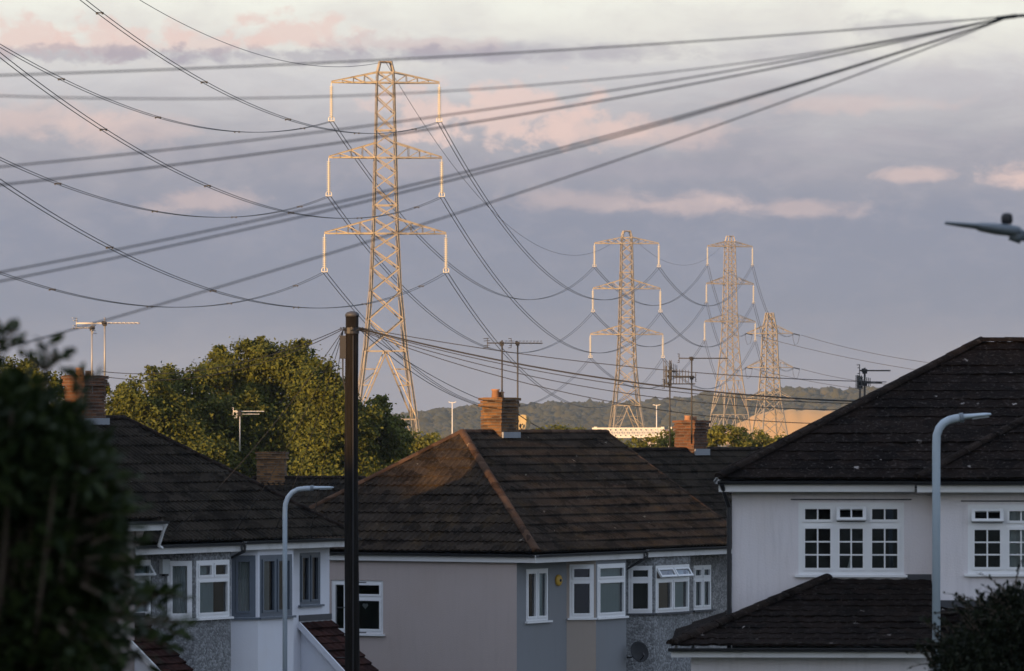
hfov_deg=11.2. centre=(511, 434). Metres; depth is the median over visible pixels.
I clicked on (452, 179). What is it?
overhead wire
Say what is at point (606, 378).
telephone wire
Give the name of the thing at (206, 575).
window
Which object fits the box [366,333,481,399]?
telephone wire
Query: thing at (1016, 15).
cable bundle
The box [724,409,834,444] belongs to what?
field
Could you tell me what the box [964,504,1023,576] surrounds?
window
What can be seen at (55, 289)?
conductor pair
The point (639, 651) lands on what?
satellite dish
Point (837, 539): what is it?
window
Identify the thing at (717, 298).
conductor pair
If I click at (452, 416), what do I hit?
lamp column
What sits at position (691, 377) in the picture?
tv aerial
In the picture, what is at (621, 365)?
telephone wire
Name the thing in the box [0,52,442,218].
conductor pair
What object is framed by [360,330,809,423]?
telephone wire
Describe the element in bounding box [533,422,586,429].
bush
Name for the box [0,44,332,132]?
conductor pair
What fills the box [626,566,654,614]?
window
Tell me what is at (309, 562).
window
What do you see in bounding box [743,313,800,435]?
electricity pylon
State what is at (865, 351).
conductor
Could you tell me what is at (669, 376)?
tv aerial
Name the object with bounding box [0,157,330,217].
conductor pair
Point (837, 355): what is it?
conductor
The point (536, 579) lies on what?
window
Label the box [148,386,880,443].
woodland
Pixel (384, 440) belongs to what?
oak tree
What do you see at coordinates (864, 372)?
tv aerial
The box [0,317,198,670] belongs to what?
shrub
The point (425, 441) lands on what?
bush
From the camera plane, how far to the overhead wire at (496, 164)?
27.39 m
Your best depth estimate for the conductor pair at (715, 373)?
1314.02 m
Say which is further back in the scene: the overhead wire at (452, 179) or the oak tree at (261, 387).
the oak tree at (261, 387)
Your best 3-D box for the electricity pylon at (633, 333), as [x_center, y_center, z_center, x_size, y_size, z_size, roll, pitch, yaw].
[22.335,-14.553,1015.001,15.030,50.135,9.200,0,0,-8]
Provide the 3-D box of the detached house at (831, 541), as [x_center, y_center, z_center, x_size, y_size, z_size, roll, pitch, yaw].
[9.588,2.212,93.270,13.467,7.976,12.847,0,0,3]
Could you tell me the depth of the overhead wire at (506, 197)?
27.98 m
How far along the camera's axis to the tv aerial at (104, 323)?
111.18 m
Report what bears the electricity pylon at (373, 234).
on the ground
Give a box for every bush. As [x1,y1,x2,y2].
[406,428,447,452]
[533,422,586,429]
[615,433,664,447]
[654,427,674,447]
[707,422,754,446]
[738,427,786,446]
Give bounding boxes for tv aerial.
[72,317,139,393]
[75,322,96,392]
[232,407,263,450]
[483,338,541,396]
[508,338,519,428]
[662,360,694,446]
[674,353,727,443]
[857,364,889,395]
[857,375,870,397]
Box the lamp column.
[450,402,454,432]
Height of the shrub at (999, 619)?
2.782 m
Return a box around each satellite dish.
[516,415,529,428]
[627,641,648,661]
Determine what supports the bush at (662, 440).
on the ground
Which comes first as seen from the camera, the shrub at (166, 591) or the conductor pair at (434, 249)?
the shrub at (166, 591)
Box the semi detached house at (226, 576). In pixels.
[61,369,378,670]
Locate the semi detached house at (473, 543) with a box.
[297,389,731,670]
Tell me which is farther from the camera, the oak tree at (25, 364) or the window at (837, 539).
the oak tree at (25, 364)
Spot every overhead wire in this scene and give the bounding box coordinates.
[0,15,1010,75]
[0,15,1011,185]
[0,16,1010,98]
[0,17,1007,167]
[0,18,1005,272]
[0,21,997,281]
[10,17,1009,347]
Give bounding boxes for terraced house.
[101,481,169,670]
[629,416,762,647]
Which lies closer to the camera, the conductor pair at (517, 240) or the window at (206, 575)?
the window at (206, 575)
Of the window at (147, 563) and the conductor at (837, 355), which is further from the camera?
the conductor at (837, 355)
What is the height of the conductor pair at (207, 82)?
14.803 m
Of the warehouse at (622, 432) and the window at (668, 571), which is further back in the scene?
the warehouse at (622, 432)
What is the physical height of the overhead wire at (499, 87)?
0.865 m
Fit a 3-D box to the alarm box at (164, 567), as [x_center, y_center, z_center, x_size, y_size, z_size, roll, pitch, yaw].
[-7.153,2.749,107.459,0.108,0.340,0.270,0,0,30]
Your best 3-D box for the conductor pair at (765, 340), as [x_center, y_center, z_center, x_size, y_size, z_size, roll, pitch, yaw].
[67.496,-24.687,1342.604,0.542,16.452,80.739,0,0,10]
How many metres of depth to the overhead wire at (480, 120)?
27.05 m
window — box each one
[135,560,155,617]
[167,561,192,620]
[196,559,233,620]
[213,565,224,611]
[231,555,258,619]
[259,554,295,618]
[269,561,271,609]
[298,552,324,606]
[332,580,384,635]
[525,568,552,623]
[567,564,596,619]
[575,563,628,619]
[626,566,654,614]
[633,564,693,614]
[667,570,683,607]
[692,565,715,611]
[795,502,907,576]
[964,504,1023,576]
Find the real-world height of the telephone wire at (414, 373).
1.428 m
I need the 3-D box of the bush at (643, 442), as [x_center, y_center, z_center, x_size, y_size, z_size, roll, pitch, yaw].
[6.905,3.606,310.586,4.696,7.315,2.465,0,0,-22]
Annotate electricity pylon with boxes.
[322,61,448,442]
[589,230,664,446]
[703,236,756,445]
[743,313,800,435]
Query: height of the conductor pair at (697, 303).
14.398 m
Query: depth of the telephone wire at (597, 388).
102.75 m
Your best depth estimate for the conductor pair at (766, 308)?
1328.41 m
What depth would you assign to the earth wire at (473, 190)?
714.19 m
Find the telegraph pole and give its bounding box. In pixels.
[337,311,365,670]
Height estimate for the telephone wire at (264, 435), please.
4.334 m
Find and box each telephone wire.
[102,328,341,373]
[108,329,342,380]
[175,331,342,529]
[233,332,342,533]
[270,333,342,539]
[309,334,342,537]
[360,327,882,381]
[360,328,853,401]
[360,329,848,403]
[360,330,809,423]
[361,330,836,409]
[361,331,479,405]
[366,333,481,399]
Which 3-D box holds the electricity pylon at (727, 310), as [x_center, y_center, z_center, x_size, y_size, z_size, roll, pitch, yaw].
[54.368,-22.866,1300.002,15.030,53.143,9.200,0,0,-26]
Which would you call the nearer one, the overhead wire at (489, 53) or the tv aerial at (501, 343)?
the overhead wire at (489, 53)
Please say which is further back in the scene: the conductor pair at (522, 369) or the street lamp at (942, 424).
the conductor pair at (522, 369)
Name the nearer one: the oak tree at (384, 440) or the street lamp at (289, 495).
the street lamp at (289, 495)
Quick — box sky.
[0,0,1023,413]
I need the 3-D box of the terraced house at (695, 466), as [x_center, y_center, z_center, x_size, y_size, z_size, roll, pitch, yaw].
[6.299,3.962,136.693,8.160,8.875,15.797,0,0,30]
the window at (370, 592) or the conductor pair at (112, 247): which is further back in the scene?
the conductor pair at (112, 247)
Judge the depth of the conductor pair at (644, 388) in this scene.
1121.69 m
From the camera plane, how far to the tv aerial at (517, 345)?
126.18 m
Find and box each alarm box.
[159,559,169,575]
[555,575,561,585]
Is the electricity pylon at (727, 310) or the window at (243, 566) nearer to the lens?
the window at (243, 566)
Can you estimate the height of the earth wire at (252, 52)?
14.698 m
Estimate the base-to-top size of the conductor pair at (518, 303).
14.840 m
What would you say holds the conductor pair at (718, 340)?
hanging from the electricity pylon at (727, 310)
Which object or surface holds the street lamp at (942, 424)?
on the ground
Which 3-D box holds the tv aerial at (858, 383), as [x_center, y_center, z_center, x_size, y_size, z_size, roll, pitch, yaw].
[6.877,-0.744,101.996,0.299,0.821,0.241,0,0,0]
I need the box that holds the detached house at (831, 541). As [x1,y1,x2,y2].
[666,337,1023,670]
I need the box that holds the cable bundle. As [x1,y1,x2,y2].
[996,14,1023,19]
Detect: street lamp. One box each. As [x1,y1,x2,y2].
[283,485,333,670]
[932,413,990,669]
[944,213,1023,243]
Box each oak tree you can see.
[0,354,112,405]
[104,361,252,477]
[189,336,335,477]
[274,354,416,476]
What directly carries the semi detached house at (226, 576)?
on the ground
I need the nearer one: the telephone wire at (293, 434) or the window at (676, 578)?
the telephone wire at (293, 434)
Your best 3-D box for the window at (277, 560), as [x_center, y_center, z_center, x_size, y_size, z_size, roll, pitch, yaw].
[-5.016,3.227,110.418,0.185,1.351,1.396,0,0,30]
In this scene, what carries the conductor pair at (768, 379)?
hanging from the electricity pylon at (727, 310)
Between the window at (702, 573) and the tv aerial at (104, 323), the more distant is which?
the window at (702, 573)
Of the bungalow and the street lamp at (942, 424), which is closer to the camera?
the street lamp at (942, 424)
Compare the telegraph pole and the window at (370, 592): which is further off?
the window at (370, 592)
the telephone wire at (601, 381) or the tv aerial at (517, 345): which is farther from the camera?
the tv aerial at (517, 345)
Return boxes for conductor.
[754,401,829,410]
[756,335,914,369]
[756,369,873,390]
[802,335,929,362]
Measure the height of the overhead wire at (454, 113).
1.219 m
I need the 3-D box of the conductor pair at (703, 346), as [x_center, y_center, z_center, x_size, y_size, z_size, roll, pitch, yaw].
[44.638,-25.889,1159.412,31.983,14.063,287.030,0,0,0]
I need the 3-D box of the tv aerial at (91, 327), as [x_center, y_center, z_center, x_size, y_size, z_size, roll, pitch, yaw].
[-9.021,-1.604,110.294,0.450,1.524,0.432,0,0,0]
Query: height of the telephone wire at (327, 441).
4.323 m
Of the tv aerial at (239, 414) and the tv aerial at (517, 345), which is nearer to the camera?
the tv aerial at (517, 345)
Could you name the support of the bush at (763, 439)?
on the ground
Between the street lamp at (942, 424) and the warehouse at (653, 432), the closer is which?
the street lamp at (942, 424)
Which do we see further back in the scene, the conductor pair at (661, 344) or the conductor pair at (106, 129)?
the conductor pair at (661, 344)
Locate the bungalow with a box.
[251,452,365,506]
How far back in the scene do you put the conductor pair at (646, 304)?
1136.69 m
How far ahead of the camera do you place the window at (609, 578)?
121.75 m
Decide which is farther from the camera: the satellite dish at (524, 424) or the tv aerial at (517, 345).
the satellite dish at (524, 424)
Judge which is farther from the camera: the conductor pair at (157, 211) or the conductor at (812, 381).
the conductor at (812, 381)
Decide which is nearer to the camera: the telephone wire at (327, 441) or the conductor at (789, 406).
the telephone wire at (327, 441)
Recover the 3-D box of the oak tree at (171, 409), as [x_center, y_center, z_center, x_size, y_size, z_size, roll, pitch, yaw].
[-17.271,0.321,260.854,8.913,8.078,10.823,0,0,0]
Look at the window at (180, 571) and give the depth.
107.68 m
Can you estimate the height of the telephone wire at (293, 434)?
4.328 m
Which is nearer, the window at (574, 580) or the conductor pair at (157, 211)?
the window at (574, 580)
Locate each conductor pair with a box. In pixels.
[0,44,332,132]
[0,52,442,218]
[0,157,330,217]
[0,179,446,307]
[1,272,325,307]
[80,0,439,133]
[324,272,590,406]
[328,197,593,352]
[330,121,592,299]
[437,122,659,299]
[440,197,661,352]
[444,273,663,407]
[591,340,704,388]
[592,303,706,346]
[594,264,708,305]
[658,265,752,305]
[659,302,754,346]
[662,340,755,388]
[704,342,743,403]
[707,267,745,335]
[707,306,744,370]
[752,265,793,336]
[753,305,793,370]
[755,341,795,403]
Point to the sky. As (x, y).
(843, 194)
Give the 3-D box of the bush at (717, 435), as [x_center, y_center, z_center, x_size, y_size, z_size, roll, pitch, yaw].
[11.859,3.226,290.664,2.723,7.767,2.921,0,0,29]
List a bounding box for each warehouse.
[592,427,671,446]
[641,429,674,445]
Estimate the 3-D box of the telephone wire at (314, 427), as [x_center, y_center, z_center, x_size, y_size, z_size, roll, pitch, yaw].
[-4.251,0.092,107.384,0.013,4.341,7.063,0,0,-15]
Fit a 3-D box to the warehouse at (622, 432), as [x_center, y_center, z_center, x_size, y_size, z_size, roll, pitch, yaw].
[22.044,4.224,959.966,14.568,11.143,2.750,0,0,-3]
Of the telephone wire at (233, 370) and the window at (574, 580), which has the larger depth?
the window at (574, 580)
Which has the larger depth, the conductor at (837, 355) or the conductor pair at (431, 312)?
the conductor at (837, 355)
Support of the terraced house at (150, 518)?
on the ground
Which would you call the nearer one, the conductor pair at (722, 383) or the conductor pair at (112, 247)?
the conductor pair at (112, 247)
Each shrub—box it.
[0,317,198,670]
[109,539,200,670]
[904,560,1023,670]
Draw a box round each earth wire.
[140,0,384,66]
[386,63,621,254]
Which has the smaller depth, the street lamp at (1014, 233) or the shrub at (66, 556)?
the shrub at (66, 556)
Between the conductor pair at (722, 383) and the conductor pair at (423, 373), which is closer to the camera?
the conductor pair at (423, 373)
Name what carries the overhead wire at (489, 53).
attached to the cable bundle
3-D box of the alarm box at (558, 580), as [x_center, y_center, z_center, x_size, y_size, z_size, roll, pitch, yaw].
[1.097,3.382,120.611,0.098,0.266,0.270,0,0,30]
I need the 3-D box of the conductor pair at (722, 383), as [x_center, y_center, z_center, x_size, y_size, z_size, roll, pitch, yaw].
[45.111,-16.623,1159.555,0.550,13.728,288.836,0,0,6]
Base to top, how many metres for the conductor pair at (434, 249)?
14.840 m

